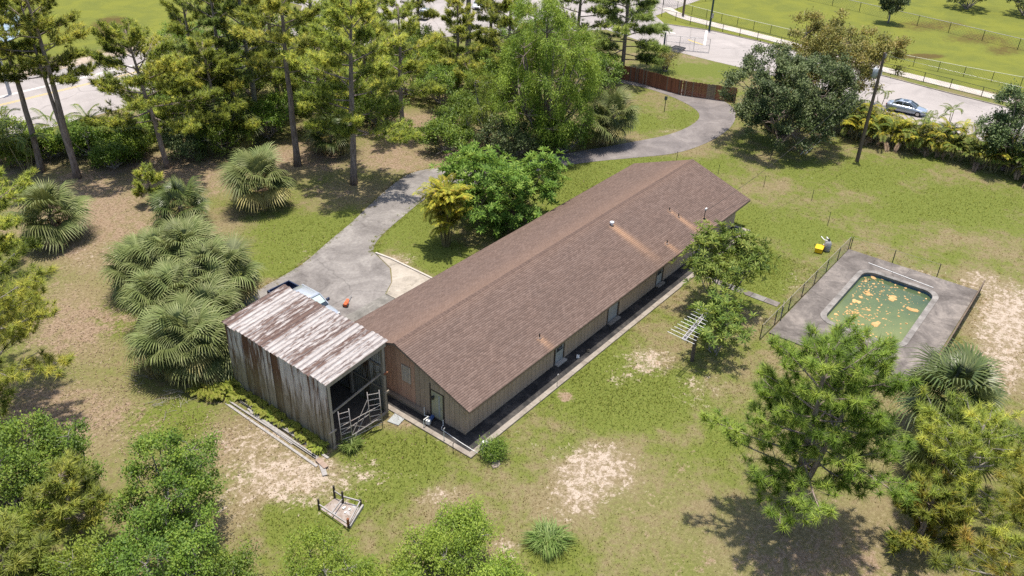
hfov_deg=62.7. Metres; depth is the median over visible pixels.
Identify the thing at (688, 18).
sidewalk
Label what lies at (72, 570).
leafy bush
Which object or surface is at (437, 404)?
door
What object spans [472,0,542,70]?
pine tree
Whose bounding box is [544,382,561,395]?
walk edge
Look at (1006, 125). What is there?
broad shrub
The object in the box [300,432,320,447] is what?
fern plant
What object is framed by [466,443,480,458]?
walk edge
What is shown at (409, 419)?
walk edge
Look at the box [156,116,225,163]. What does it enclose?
wood bush
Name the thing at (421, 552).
leafy bush
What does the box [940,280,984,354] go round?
chain link fence
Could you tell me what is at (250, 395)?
fern plant
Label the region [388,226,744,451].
house walk
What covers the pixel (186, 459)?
leafy bush
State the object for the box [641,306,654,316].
walk edge
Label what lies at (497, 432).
walk edge
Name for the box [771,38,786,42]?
sidewalk
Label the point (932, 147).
areca palm
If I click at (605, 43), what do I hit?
pine tree
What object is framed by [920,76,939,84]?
sidewalk
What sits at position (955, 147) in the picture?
areca palm
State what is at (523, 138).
wood bush
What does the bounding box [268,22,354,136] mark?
pine tree
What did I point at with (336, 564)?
leafy bush
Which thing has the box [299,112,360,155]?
fan palm
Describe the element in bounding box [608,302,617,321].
door
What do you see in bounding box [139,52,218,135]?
pine tree
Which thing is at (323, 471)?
plank
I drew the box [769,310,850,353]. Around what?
pool deck
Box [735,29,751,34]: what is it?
sidewalk
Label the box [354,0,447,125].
pine tree
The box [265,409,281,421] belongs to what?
fern plant
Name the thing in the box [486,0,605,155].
weeping tree
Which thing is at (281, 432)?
board
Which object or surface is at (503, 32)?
wood bush
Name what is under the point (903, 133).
areca palm
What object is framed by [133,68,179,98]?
wood bush
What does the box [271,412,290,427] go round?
fern plant
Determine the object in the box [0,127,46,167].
wood bush
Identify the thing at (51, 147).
wood bush
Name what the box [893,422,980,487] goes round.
fan palm
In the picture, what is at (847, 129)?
areca palm
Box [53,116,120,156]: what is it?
wood bush
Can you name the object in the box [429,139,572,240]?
plumeria tree
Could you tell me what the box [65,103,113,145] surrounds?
areca palm
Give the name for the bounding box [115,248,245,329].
fan palm
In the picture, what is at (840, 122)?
guy wire
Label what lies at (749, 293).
path slab
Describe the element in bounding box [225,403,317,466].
board
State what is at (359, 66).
wood bush
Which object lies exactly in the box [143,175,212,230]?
fan palm
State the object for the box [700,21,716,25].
sidewalk
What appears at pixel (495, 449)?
bush
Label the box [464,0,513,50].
pine tree
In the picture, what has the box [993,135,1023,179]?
areca palm
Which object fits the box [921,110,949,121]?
areca palm
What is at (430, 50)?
wood bush
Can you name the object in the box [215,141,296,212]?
fan palm
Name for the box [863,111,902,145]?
areca palm
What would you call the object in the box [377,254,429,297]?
driveway apron
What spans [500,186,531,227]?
areca palm
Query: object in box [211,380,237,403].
fern plant
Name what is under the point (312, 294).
pickup truck
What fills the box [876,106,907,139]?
areca palm
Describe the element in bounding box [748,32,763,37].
sidewalk
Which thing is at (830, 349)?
pine tree
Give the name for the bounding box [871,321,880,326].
algae clump
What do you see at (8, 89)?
road pole
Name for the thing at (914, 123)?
areca palm
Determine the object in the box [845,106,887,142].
areca palm
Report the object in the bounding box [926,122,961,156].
areca palm
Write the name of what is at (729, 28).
sidewalk
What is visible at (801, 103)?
dark oak
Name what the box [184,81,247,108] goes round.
wood bush
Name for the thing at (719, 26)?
sidewalk
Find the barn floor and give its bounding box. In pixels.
[330,382,383,444]
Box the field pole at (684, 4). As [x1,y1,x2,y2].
[682,0,685,15]
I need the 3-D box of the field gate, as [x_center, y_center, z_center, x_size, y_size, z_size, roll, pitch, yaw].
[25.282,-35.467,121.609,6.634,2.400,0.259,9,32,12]
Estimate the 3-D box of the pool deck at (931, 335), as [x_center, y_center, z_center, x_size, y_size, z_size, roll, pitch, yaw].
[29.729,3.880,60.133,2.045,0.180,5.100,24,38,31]
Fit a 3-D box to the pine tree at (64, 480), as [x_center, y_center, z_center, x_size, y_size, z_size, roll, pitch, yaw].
[-21.327,10.872,40.842,4.479,6.046,4.502,24,38,31]
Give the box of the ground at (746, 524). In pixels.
[0,0,1023,575]
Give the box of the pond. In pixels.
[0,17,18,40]
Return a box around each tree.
[0,0,60,172]
[0,0,96,179]
[0,164,42,256]
[0,239,80,418]
[0,505,66,575]
[20,448,115,552]
[78,15,230,168]
[130,162,164,205]
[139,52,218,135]
[148,0,242,105]
[168,34,262,142]
[173,0,275,128]
[200,0,305,131]
[229,0,331,166]
[235,0,308,105]
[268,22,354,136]
[271,0,349,81]
[280,0,423,185]
[329,0,395,97]
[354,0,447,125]
[369,0,405,77]
[394,0,440,25]
[428,0,486,88]
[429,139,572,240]
[443,52,487,104]
[464,0,470,53]
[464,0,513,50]
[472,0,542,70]
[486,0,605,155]
[544,0,624,29]
[572,0,673,67]
[657,49,678,71]
[670,219,781,305]
[681,285,756,355]
[696,310,925,534]
[773,5,915,110]
[877,0,910,22]
[882,468,983,556]
[903,383,1023,546]
[925,441,1023,575]
[946,0,986,8]
[1006,0,1023,14]
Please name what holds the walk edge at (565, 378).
on the ground at (746, 524)
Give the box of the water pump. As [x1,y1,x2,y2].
[423,408,435,426]
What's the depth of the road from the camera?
107.77 m
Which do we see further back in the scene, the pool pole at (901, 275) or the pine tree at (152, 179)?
the pine tree at (152, 179)
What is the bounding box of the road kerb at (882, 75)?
[665,23,1006,107]
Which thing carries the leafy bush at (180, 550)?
on the ground at (746, 524)
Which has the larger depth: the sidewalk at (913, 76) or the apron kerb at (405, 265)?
the sidewalk at (913, 76)
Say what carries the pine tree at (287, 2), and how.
on the ground at (746, 524)
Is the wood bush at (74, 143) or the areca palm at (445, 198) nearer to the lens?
the areca palm at (445, 198)
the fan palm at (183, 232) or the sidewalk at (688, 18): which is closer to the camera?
the fan palm at (183, 232)
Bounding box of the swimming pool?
[820,270,938,346]
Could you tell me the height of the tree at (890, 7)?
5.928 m
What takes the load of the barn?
on the ground at (746, 524)
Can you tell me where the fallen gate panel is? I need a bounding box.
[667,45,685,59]
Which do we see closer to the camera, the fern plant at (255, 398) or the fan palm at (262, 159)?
the fern plant at (255, 398)
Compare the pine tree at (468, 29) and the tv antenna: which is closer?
the tv antenna
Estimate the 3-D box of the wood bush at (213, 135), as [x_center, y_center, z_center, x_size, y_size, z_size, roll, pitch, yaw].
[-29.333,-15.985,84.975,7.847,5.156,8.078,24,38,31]
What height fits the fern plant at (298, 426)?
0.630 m
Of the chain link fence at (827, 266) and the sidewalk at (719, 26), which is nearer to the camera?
the chain link fence at (827, 266)
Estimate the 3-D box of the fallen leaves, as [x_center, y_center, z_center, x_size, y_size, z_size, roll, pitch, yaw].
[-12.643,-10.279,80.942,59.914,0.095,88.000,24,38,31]
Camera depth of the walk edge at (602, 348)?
58.40 m
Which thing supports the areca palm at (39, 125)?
on the ground at (746, 524)
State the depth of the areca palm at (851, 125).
92.62 m
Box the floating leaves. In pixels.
[835,279,926,336]
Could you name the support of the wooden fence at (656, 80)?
on the ground at (746, 524)
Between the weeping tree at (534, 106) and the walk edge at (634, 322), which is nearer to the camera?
the walk edge at (634, 322)
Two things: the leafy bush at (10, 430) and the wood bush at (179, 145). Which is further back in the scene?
the wood bush at (179, 145)
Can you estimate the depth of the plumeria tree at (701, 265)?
60.32 m
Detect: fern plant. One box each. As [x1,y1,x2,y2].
[185,377,215,400]
[196,378,225,401]
[201,373,233,393]
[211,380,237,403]
[212,374,242,393]
[233,388,248,400]
[240,391,255,403]
[246,395,258,409]
[251,398,269,414]
[259,404,279,419]
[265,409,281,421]
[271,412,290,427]
[283,420,300,429]
[289,421,308,435]
[293,428,311,441]
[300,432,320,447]
[306,440,329,456]
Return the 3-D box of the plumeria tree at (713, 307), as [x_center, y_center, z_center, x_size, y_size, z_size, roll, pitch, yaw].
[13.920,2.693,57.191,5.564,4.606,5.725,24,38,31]
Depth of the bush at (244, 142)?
84.72 m
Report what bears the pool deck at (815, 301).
on the ground at (746, 524)
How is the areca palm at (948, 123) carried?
on the ground at (746, 524)
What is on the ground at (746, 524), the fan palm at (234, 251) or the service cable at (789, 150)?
the fan palm at (234, 251)
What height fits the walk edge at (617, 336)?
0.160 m
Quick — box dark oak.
[715,40,864,151]
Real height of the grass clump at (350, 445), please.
0.752 m
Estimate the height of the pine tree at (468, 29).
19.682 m
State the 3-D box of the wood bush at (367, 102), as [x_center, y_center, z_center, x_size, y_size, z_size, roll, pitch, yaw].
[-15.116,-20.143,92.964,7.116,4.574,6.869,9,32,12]
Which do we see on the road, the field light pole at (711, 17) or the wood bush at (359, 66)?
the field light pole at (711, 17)
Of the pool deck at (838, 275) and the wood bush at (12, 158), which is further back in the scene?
the wood bush at (12, 158)
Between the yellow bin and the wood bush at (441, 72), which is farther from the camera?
the wood bush at (441, 72)
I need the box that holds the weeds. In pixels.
[101,109,1023,567]
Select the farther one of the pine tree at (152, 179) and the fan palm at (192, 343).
the pine tree at (152, 179)
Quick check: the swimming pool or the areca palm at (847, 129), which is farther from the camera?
the areca palm at (847, 129)
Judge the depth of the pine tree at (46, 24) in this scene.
73.00 m
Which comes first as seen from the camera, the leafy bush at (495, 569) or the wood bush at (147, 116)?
the leafy bush at (495, 569)
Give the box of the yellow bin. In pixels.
[814,244,823,253]
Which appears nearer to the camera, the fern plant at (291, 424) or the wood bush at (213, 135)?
the fern plant at (291, 424)
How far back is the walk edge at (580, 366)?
56.37 m
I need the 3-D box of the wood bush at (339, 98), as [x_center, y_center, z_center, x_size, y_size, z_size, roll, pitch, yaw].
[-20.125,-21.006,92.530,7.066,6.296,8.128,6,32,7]
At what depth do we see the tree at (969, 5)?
148.84 m
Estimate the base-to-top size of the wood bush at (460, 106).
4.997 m
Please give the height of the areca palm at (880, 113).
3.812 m
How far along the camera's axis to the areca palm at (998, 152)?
87.14 m
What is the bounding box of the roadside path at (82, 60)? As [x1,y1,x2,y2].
[2,16,285,82]
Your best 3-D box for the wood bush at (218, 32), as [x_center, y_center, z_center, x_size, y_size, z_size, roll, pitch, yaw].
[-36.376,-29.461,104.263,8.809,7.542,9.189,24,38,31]
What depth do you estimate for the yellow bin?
70.89 m
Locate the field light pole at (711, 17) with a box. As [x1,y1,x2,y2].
[708,0,714,30]
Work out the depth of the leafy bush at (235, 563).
39.73 m
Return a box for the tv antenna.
[667,311,707,361]
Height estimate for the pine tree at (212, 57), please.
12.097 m
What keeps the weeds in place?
on the ground at (746, 524)
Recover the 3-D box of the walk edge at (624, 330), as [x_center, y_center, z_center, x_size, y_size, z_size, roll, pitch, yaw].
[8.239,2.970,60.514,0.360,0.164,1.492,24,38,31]
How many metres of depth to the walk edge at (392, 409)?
52.16 m
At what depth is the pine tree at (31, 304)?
48.36 m
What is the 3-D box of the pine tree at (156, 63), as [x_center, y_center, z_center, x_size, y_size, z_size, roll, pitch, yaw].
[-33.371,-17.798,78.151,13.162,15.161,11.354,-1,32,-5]
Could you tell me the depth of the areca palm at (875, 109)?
92.93 m
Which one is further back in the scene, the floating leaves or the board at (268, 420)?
the floating leaves
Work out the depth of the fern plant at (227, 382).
53.20 m
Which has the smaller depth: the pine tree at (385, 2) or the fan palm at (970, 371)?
the fan palm at (970, 371)
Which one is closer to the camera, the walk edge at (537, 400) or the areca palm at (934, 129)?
the walk edge at (537, 400)
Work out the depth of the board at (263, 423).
50.47 m
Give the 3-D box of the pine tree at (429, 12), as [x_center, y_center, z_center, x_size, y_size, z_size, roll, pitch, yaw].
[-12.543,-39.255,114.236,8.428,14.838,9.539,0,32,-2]
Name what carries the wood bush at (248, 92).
on the ground at (746, 524)
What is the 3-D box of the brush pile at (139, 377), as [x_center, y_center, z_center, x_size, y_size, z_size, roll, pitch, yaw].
[-23.796,5.601,54.397,2.224,0.406,2.095,24,38,31]
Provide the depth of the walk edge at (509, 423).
51.33 m
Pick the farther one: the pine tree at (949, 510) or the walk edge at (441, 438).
the walk edge at (441, 438)
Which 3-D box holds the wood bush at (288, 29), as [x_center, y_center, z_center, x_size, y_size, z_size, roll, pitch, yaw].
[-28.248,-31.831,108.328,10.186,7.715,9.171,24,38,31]
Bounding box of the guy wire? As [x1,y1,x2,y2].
[800,92,872,154]
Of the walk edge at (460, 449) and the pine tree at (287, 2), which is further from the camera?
the pine tree at (287, 2)
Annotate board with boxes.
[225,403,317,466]
[229,401,317,458]
[240,401,293,435]
[247,411,291,444]
[249,411,317,456]
[283,427,328,458]
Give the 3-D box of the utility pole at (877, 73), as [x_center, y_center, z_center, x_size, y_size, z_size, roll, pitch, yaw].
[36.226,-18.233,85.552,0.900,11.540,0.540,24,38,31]
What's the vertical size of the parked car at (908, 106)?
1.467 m
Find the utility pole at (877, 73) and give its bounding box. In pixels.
[855,52,886,161]
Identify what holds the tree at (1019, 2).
on the ground at (746, 524)
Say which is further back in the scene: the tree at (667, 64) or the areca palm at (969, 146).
the tree at (667, 64)
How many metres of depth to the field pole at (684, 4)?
138.95 m
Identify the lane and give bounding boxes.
[469,79,735,172]
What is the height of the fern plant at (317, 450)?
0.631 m
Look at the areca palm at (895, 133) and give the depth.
91.68 m
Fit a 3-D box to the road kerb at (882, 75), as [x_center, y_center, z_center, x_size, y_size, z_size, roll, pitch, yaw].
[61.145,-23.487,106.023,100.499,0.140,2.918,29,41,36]
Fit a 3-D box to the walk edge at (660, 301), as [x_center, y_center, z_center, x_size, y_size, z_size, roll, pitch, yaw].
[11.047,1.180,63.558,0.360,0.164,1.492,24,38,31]
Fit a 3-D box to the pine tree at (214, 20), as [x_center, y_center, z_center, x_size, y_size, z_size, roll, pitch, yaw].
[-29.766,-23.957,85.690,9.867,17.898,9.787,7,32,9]
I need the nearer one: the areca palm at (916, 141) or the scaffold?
the scaffold
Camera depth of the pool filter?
70.96 m
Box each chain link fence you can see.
[759,236,851,338]
[850,237,940,276]
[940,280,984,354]
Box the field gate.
[663,32,710,52]
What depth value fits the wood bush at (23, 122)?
84.04 m
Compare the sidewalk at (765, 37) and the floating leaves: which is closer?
the floating leaves
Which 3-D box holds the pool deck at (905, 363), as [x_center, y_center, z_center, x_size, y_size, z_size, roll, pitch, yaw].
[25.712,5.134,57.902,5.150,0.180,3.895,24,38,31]
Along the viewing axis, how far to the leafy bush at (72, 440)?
42.44 m
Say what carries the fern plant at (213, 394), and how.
on the ground at (746, 524)
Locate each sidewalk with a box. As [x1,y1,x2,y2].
[681,16,695,20]
[691,18,705,23]
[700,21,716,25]
[711,23,727,28]
[723,26,738,31]
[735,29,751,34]
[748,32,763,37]
[759,35,775,40]
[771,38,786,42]
[884,68,902,76]
[902,72,921,80]
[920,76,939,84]
[938,81,956,89]
[955,85,974,93]
[973,89,991,97]
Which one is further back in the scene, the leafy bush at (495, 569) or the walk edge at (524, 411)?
the walk edge at (524, 411)
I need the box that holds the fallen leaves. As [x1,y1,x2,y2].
[2,80,730,569]
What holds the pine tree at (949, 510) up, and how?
on the ground at (746, 524)
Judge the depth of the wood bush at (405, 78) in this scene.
99.56 m
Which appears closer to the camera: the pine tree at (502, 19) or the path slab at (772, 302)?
the path slab at (772, 302)
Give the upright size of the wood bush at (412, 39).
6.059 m
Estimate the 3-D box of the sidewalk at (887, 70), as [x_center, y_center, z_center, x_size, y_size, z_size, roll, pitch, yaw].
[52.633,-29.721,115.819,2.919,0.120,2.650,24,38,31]
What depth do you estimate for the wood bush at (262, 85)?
93.26 m
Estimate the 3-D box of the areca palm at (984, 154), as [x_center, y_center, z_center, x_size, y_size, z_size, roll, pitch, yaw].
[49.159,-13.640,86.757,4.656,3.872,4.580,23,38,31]
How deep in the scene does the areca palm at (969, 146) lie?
88.09 m
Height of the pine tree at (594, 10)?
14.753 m
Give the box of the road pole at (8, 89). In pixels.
[1,62,11,94]
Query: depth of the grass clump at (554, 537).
43.33 m
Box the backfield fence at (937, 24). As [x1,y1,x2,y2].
[823,0,1023,49]
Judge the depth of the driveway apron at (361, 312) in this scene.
62.03 m
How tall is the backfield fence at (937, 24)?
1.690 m
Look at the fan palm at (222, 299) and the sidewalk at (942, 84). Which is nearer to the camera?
the fan palm at (222, 299)
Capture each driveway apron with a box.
[345,294,394,320]
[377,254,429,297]
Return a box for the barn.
[221,284,388,449]
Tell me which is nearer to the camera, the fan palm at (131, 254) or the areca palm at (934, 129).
the fan palm at (131, 254)
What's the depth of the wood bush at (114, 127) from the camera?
83.75 m
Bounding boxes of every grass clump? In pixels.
[337,431,367,453]
[516,513,580,560]
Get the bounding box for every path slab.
[737,289,752,296]
[750,293,766,301]
[764,298,779,306]
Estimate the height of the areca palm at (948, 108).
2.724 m
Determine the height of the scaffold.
2.932 m
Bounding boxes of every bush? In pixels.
[0,114,32,133]
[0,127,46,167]
[0,407,78,515]
[0,415,107,516]
[0,497,62,557]
[11,509,140,575]
[19,124,73,157]
[45,120,94,151]
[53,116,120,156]
[76,492,230,575]
[83,111,141,146]
[83,131,143,168]
[93,116,162,152]
[103,422,229,541]
[129,91,184,130]
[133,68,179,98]
[149,17,207,60]
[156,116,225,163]
[179,107,264,157]
[182,19,242,59]
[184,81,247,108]
[184,536,266,575]
[202,94,263,153]
[220,13,284,51]
[233,49,262,95]
[238,87,297,138]
[247,58,315,110]
[265,9,316,48]
[268,512,384,575]
[276,47,317,78]
[297,74,355,117]
[342,53,382,92]
[354,90,413,124]
[371,32,422,63]
[372,520,474,575]
[382,50,439,98]
[395,23,439,57]
[411,60,474,105]
[415,111,478,151]
[416,493,504,575]
[418,38,461,71]
[430,87,490,129]
[459,37,503,73]
[461,54,524,101]
[461,544,541,575]
[472,113,543,160]
[472,433,517,464]
[493,16,551,59]
[536,115,592,152]
[571,51,628,95]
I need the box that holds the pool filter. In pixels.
[821,236,831,251]
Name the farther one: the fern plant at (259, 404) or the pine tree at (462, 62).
the pine tree at (462, 62)
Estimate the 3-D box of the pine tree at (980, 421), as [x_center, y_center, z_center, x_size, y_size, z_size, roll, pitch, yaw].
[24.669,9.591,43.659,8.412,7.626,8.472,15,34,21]
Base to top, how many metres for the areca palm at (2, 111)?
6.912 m
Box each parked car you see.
[472,0,482,9]
[886,98,927,116]
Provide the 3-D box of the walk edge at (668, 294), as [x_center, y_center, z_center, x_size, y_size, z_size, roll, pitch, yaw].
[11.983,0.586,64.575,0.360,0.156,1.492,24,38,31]
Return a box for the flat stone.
[492,460,499,468]
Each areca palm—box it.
[0,106,20,168]
[0,116,51,172]
[29,108,86,158]
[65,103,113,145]
[94,111,148,153]
[413,172,473,247]
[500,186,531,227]
[834,109,863,136]
[835,108,877,140]
[843,106,876,137]
[844,100,874,133]
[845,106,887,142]
[852,101,895,135]
[855,100,882,135]
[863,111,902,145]
[865,89,893,103]
[870,114,908,151]
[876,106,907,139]
[877,117,912,142]
[878,115,915,152]
[888,114,926,142]
[891,116,938,152]
[894,110,943,156]
[896,119,927,149]
[902,119,937,148]
[919,123,957,151]
[920,125,949,157]
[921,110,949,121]
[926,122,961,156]
[931,116,970,152]
[936,119,973,155]
[940,102,963,121]
[941,130,970,160]
[947,125,987,158]
[948,131,983,164]
[954,139,997,171]
[962,123,991,158]
[969,139,1009,169]
[980,132,1021,171]
[984,137,1018,166]
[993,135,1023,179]
[994,143,1023,178]
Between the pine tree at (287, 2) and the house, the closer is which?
the house
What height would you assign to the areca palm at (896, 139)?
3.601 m
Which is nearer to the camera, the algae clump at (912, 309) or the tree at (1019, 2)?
the algae clump at (912, 309)
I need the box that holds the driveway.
[229,168,478,316]
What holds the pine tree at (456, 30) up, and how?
on the ground at (746, 524)
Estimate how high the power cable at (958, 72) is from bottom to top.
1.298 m
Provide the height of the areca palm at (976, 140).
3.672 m
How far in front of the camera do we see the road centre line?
101.02 m
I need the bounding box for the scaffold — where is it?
[338,390,382,444]
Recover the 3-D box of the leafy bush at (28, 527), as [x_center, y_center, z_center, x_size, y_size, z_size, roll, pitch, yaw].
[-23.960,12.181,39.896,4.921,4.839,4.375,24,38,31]
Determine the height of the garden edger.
0.400 m
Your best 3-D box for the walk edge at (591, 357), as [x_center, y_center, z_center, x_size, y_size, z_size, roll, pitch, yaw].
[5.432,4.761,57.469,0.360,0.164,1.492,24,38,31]
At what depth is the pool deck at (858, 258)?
69.50 m
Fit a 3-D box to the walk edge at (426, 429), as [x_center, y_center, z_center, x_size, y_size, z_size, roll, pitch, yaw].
[-5.300,8.508,50.868,1.388,0.156,0.330,24,38,31]
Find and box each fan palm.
[1,177,97,252]
[94,212,218,302]
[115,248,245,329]
[120,290,235,385]
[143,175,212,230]
[145,210,230,268]
[161,269,246,322]
[171,230,265,309]
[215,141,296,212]
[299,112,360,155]
[578,84,642,148]
[888,337,1019,446]
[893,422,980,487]
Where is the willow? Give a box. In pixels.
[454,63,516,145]
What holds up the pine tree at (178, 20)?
on the ground at (746, 524)
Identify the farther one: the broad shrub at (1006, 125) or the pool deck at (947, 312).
the broad shrub at (1006, 125)
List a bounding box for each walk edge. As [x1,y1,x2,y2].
[388,404,400,414]
[398,412,417,424]
[414,422,433,434]
[431,431,451,444]
[448,442,468,455]
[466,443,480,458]
[485,429,503,443]
[499,416,518,431]
[515,405,533,418]
[529,393,547,406]
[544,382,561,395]
[558,371,574,383]
[571,361,586,373]
[583,351,599,363]
[596,341,611,352]
[608,332,622,342]
[619,323,633,333]
[631,315,644,325]
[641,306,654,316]
[652,298,664,308]
[662,290,674,299]
[672,282,682,291]
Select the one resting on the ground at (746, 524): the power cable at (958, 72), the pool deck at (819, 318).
the pool deck at (819, 318)
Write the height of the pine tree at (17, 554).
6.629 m
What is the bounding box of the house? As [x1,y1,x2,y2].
[354,159,750,434]
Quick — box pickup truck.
[267,280,339,313]
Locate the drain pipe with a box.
[441,420,476,452]
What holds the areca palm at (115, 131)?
on the ground at (746, 524)
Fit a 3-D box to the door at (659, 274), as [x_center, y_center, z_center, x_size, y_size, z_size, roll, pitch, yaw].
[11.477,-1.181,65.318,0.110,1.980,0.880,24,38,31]
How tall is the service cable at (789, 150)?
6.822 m
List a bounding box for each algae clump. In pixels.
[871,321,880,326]
[888,295,896,301]
[906,307,917,311]
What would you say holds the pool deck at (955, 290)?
on the ground at (746, 524)
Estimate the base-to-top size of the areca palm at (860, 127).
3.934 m
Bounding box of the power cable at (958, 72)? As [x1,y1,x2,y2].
[887,55,1022,87]
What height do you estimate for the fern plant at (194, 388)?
0.773 m
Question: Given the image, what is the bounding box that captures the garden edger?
[342,295,351,306]
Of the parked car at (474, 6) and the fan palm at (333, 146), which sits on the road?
the parked car at (474, 6)
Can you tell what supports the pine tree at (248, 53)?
on the ground at (746, 524)
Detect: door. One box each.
[431,390,442,420]
[555,343,563,363]
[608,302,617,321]
[656,268,662,284]
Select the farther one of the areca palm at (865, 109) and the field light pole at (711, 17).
the field light pole at (711, 17)
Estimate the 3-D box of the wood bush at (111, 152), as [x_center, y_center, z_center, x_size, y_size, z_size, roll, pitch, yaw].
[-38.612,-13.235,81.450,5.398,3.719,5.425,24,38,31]
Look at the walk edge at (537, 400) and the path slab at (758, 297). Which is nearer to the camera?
the walk edge at (537, 400)
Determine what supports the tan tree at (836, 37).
on the ground at (746, 524)
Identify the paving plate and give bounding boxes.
[387,414,403,425]
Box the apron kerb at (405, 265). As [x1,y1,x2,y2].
[375,252,431,278]
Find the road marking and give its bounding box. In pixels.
[3,27,707,96]
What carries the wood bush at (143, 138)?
on the ground at (746, 524)
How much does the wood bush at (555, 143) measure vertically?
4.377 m
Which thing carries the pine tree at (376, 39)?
on the ground at (746, 524)
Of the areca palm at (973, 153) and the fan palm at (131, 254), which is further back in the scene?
the areca palm at (973, 153)
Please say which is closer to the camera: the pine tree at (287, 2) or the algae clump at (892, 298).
the algae clump at (892, 298)
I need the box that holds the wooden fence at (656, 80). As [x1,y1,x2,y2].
[603,63,736,101]
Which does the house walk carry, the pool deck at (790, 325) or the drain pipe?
the drain pipe
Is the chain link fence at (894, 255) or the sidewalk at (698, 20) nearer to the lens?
the chain link fence at (894, 255)
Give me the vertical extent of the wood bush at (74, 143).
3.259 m
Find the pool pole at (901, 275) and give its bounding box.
[869,263,932,287]
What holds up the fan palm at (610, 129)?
on the ground at (746, 524)
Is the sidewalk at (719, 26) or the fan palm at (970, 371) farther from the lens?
the sidewalk at (719, 26)
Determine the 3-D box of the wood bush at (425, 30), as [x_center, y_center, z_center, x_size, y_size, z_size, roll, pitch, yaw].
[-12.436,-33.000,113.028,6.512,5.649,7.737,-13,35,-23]
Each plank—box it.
[315,457,328,468]
[319,465,327,475]
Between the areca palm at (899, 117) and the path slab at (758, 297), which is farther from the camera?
the areca palm at (899, 117)
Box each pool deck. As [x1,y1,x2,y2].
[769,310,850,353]
[791,283,839,318]
[816,314,829,324]
[817,259,861,290]
[840,249,909,278]
[852,339,928,376]
[902,269,977,302]
[902,321,952,357]
[924,293,969,330]
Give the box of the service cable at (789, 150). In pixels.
[706,64,881,210]
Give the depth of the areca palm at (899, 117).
91.41 m
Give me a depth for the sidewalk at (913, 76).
114.15 m
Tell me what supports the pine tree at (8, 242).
on the ground at (746, 524)
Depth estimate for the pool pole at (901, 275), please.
67.91 m
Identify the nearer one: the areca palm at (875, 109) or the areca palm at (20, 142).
the areca palm at (20, 142)
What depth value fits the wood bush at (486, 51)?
107.30 m
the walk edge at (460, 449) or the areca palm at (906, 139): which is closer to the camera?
the walk edge at (460, 449)
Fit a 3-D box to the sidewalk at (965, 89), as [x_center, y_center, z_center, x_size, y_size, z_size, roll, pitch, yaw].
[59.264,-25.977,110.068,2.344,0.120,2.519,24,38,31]
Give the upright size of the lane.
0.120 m
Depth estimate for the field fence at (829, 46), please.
118.83 m
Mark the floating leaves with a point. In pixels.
(878, 307)
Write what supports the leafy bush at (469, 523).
on the ground at (746, 524)
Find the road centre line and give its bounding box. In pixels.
[0,40,702,105]
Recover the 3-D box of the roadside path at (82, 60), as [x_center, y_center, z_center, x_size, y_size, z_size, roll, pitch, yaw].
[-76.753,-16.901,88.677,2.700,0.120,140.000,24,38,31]
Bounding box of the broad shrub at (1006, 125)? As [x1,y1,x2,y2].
[974,78,1023,170]
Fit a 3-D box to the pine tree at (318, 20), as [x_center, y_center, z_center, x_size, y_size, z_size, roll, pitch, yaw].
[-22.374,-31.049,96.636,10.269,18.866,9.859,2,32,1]
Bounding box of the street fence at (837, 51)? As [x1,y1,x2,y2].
[631,1,1014,101]
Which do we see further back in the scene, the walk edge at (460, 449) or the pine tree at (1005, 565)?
the walk edge at (460, 449)
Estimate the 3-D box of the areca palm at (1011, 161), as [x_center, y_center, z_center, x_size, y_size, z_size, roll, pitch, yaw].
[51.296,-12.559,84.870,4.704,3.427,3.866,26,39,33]
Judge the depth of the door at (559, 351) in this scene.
56.55 m
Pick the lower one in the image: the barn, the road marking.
the barn
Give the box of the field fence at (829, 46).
[663,0,1023,86]
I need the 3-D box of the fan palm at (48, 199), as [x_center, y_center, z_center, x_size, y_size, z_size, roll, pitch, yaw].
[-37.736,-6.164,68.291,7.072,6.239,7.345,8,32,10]
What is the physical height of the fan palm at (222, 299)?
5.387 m
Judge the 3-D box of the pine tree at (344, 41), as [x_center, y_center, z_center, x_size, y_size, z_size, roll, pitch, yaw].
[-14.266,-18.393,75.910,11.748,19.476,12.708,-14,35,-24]
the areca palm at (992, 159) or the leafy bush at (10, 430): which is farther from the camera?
the areca palm at (992, 159)
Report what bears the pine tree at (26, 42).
on the ground at (746, 524)
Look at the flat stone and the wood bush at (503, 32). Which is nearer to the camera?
the flat stone
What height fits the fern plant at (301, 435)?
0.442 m
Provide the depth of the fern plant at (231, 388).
53.30 m
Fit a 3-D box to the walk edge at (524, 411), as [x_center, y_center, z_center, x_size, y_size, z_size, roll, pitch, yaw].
[0.752,7.749,52.397,0.360,0.156,1.492,24,38,31]
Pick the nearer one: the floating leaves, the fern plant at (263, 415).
the fern plant at (263, 415)
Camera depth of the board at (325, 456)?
48.79 m
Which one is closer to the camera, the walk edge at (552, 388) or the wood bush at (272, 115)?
the walk edge at (552, 388)
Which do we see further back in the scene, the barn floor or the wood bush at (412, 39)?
the wood bush at (412, 39)
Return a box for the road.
[0,0,1023,141]

